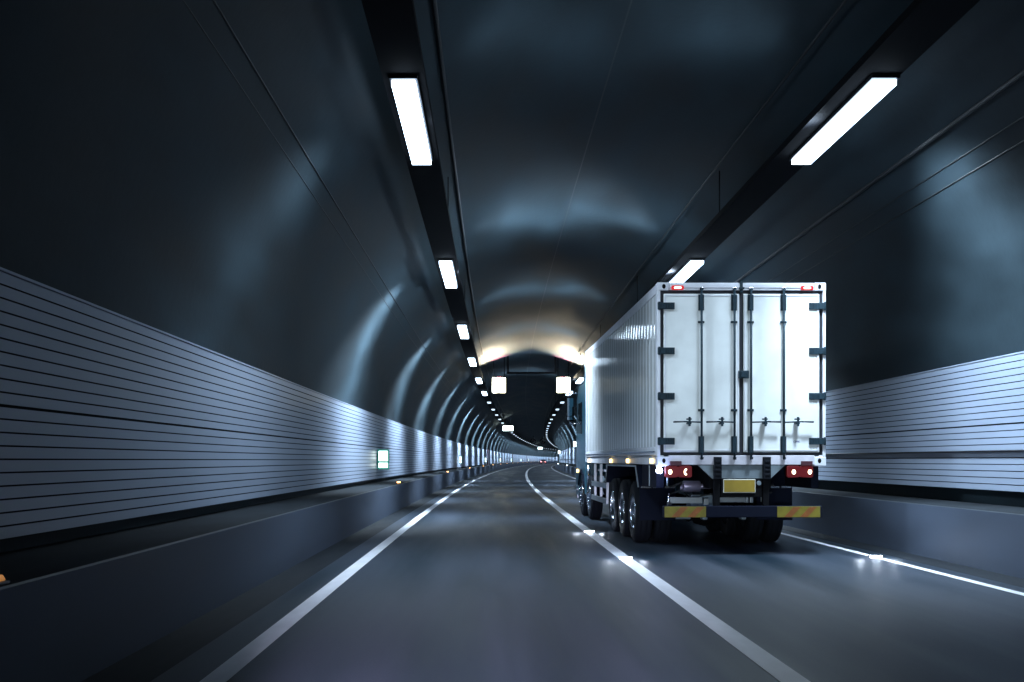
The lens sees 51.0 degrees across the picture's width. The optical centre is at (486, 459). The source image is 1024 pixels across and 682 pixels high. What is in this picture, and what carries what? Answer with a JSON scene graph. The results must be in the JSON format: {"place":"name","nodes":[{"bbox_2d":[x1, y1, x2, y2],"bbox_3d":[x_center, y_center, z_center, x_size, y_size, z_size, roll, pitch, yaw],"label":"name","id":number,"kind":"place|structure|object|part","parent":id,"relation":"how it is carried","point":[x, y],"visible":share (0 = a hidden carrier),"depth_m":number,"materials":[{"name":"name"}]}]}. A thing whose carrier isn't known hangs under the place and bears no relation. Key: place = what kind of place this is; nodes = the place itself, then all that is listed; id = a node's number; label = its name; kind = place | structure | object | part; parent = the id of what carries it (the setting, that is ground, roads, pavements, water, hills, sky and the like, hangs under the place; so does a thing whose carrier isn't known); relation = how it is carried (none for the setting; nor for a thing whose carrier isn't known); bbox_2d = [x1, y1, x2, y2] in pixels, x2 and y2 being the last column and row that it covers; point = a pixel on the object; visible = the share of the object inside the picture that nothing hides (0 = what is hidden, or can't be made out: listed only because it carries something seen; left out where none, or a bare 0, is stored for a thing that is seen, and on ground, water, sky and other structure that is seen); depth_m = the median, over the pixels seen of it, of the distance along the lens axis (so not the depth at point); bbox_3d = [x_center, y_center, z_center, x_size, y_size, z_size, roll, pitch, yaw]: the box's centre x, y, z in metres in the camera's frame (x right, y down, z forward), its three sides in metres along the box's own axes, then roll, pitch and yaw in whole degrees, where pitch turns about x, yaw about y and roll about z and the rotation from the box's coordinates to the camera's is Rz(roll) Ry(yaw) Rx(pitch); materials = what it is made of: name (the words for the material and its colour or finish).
{"place":"outdoors","nodes":[
{"label":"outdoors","id":0,"kind":"place"},
{"bbox_2d":[0,461,558,681],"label":"walkway","id":1,"kind":"structure","parent":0,"point":[78,609],"depth_m":8.48,"materials":[{"name":"concrete"}]},
{"bbox_2d":[0,574,9,584],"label":"edge marker","id":2,"kind":"object","parent":1,"relation":"on","point":[3,581],"visible":1,"depth_m":5.74,"materials":[{"name":"orange plastic"}]},
{"bbox_2d":[0,0,1023,552],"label":"tunnel lining","id":3,"kind":"object","parent":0,"point":[150,174],"visible":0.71,"depth_m":15.41,"materials":[{"name":"concrete"}]},
{"bbox_2d":[0,267,558,539],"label":"wall cladding","id":4,"kind":"structure","parent":3,"relation":"attached to","point":[106,415],"depth_m":10.46,"materials":[{"name":"metal"}]},
{"bbox_2d":[376,449,388,468],"bbox_3d":[-3.047,-0.020,31.372,0.380,0.580,0.110,0,0,0],"label":"exit sign","id":5,"kind":"object","parent":4,"relation":"attached to","point":[382,456],"visible":1,"depth_m":31.32,"materials":[{"name":"white"}]},
{"bbox_2d":[183,0,537,449],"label":"cable","id":6,"kind":"object","parent":3,"relation":"attached to","point":[288,157],"visible":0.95,"depth_m":12.72,"materials":[{"name":"black rubber"}]},
{"bbox_2d":[213,0,548,450],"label":"cable","id":7,"kind":"object","parent":3,"relation":"attached to","point":[223,16],"visible":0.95,"depth_m":13.10,"materials":[{"name":"black rubber"}]},
{"bbox_2d":[361,0,557,449],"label":"cable tray","id":8,"kind":"object","parent":3,"relation":"on","point":[393,28],"visible":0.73,"depth_m":15.45,"materials":[{"name":"black metal"}]},
{"bbox_2d":[389,75,432,164],"bbox_3d":[-0.978,-4.473,14.353,0.330,0.110,3.500,0,0,0],"label":"strip lamp","id":9,"kind":"object","parent":8,"relation":"attached to","point":[407,97],"visible":1,"depth_m":13.84,"materials":[{"name":"grey plastic"}]},
{"bbox_2d":[438,259,457,287],"bbox_3d":[-0.920,-4.473,25.857,0.330,0.110,3.500,0,0,0],"label":"strip lamp","id":10,"kind":"object","parent":8,"relation":"attached to","point":[447,268],"visible":1,"depth_m":25.41,"materials":[{"name":"grey"}]},
{"bbox_2d":[457,324,468,338],"bbox_3d":[-0.817,-4.473,37.361,0.330,0.110,3.500,0,0,1],"label":"strip lamp","id":11,"kind":"object","parent":8,"relation":"attached to","point":[463,331],"visible":1,"depth_m":36.87,"materials":[{"name":"grey"}]},
{"bbox_2d":[467,357,476,365],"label":"strip lamp","id":12,"kind":"object","parent":8,"relation":"attached to","point":[472,361],"visible":1,"depth_m":48.10,"materials":[{"name":"white plastic"}]},
{"bbox_2d":[475,377,482,383],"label":"strip lamp","id":13,"kind":"object","parent":8,"relation":"attached to","point":[479,380],"visible":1,"depth_m":59.59,"materials":[{"name":"white"}]},
{"bbox_2d":[431,0,555,447],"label":"cable","id":14,"kind":"object","parent":3,"relation":"attached to","point":[438,36],"visible":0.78,"depth_m":17.60,"materials":[{"name":"black rubber"}]},
{"bbox_2d":[491,357,506,393],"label":"lane signal","id":15,"kind":"object","parent":3,"relation":"hanging from","point":[498,384],"visible":1,"depth_m":60.48,"materials":[{"name":"white metal"}]},
{"bbox_2d":[502,425,513,430],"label":"lit sign","id":16,"kind":"object","parent":3,"relation":"hanging from","point":[507,427],"visible":0.98,"depth_m":136.96,"materials":[{"name":"grey plastic"}]},
{"bbox_2d":[507,356,556,373],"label":"signal gantry","id":17,"kind":"object","parent":3,"relation":"on","point":[554,372],"visible":1,"depth_m":60.45,"materials":[{"name":"black metal"}]},
{"bbox_2d":[555,362,571,393],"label":"lane signal","id":18,"kind":"object","parent":3,"relation":"hanging from","point":[563,384],"visible":0.95,"depth_m":60.40,"materials":[{"name":"white metal"}]},
{"bbox_2d":[525,0,632,437],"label":"crown joint","id":19,"kind":"object","parent":3,"relation":"on","point":[584,156],"visible":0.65,"depth_m":19.95,"materials":[{"name":"black rubber"}]},
{"bbox_2d":[543,0,846,427],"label":"cable","id":20,"kind":"object","parent":3,"relation":"attached to","point":[787,75],"visible":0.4,"depth_m":17.43,"materials":[{"name":"black rubber"}]},
{"bbox_2d":[544,0,979,446],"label":"cable tray","id":21,"kind":"object","parent":3,"relation":"on","point":[913,32],"visible":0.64,"depth_m":13.90,"materials":[{"name":"black metal"}]},
{"bbox_2d":[575,377,583,383],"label":"strip lamp","id":22,"kind":"object","parent":21,"relation":"attached to","point":[579,380],"visible":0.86,"depth_m":59.71,"materials":[{"name":"white plastic"}]},
{"bbox_2d":[668,258,704,282],"bbox_3d":[4.749,-4.473,25.818,0.330,0.110,3.500,0,0,0],"label":"strip lamp","id":23,"kind":"object","parent":21,"relation":"attached to","point":[688,269],"visible":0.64,"depth_m":25.10,"materials":[{"name":"grey plastic"}]},
{"bbox_2d":[789,74,899,163],"bbox_3d":[4.692,-4.473,14.335,0.330,0.110,3.500,0,0,0],"label":"strip lamp","id":24,"kind":"object","parent":21,"relation":"attached to","point":[869,93],"visible":1,"depth_m":13.84,"materials":[{"name":"grey"}]},
{"bbox_2d":[553,69,1023,441],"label":"cable","id":25,"kind":"object","parent":3,"relation":"attached to","point":[1001,88],"visible":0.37,"depth_m":15.03,"materials":[{"name":"black rubber"}]},
{"bbox_2d":[554,116,1023,438],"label":"cable","id":26,"kind":"object","parent":3,"relation":"attached to","point":[904,193],"visible":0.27,"depth_m":15.37,"materials":[{"name":"black rubber"}]},
{"bbox_2d":[556,140,1023,445],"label":"cable","id":27,"kind":"object","parent":3,"relation":"attached to","point":[910,208],"visible":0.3,"depth_m":15.53,"materials":[{"name":"black rubber"}]},
{"bbox_2d":[559,351,1023,491],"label":"wall cladding","id":28,"kind":"structure","parent":3,"relation":"attached to","point":[977,405],"depth_m":17.04,"materials":[{"name":"metal"}]},
{"bbox_2d":[826,450,1023,454],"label":"handrail cable","id":29,"kind":"object","parent":28,"relation":"attached to","point":[932,452],"visible":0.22,"depth_m":16.81,"materials":[{"name":"black metal"}]},
{"bbox_2d":[151,463,1023,681],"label":"road","id":30,"kind":"structure","parent":0,"point":[515,574],"depth_m":9.98,"materials":[{"name":"grey asphalt"}]},
{"bbox_2d":[81,463,1023,681],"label":"gutter","id":31,"kind":"object","parent":30,"relation":"on","point":[153,660],"visible":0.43,"depth_m":10.85,"materials":[{"name":"concrete"}]},
{"bbox_2d":[618,556,632,558],"bbox_3d":[1.965,1.384,15.243,0.200,0.022,0.116,0,0,0],"label":"road stud","id":32,"kind":"object","parent":30,"relation":"on","point":[624,557],"visible":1,"depth_m":15.19,"materials":[{"name":"grey"}]},
{"bbox_2d":[566,281,825,541],"bbox_3d":[3.671,-0.618,22.072,3.000,4.035,12.775,0,0,-1],"label":"box truck","id":33,"kind":"object","parent":30,"relation":"on","point":[703,404],"visible":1,"depth_m":15.81,"materials":[{"name":"paint"}]},
{"bbox_3d":[3.117,-1.270,15.748,1.209,2.537,0.144,0,0,-1],"label":"door","id":34,"kind":"part","parent":33,"relation":"part of","materials":[{"name":"white paint"}]},
{"bbox_3d":[4.390,-1.270,15.765,1.217,2.537,0.144,0,0,-1],"label":"door","id":35,"kind":"part","parent":33,"relation":"part of","materials":[{"name":"white paint"}]},
{"bbox_2d":[555,462,1023,578],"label":"walkway","id":36,"kind":"structure","parent":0,"point":[987,537],"depth_m":15.62,"materials":[{"name":"concrete"}]}
]}

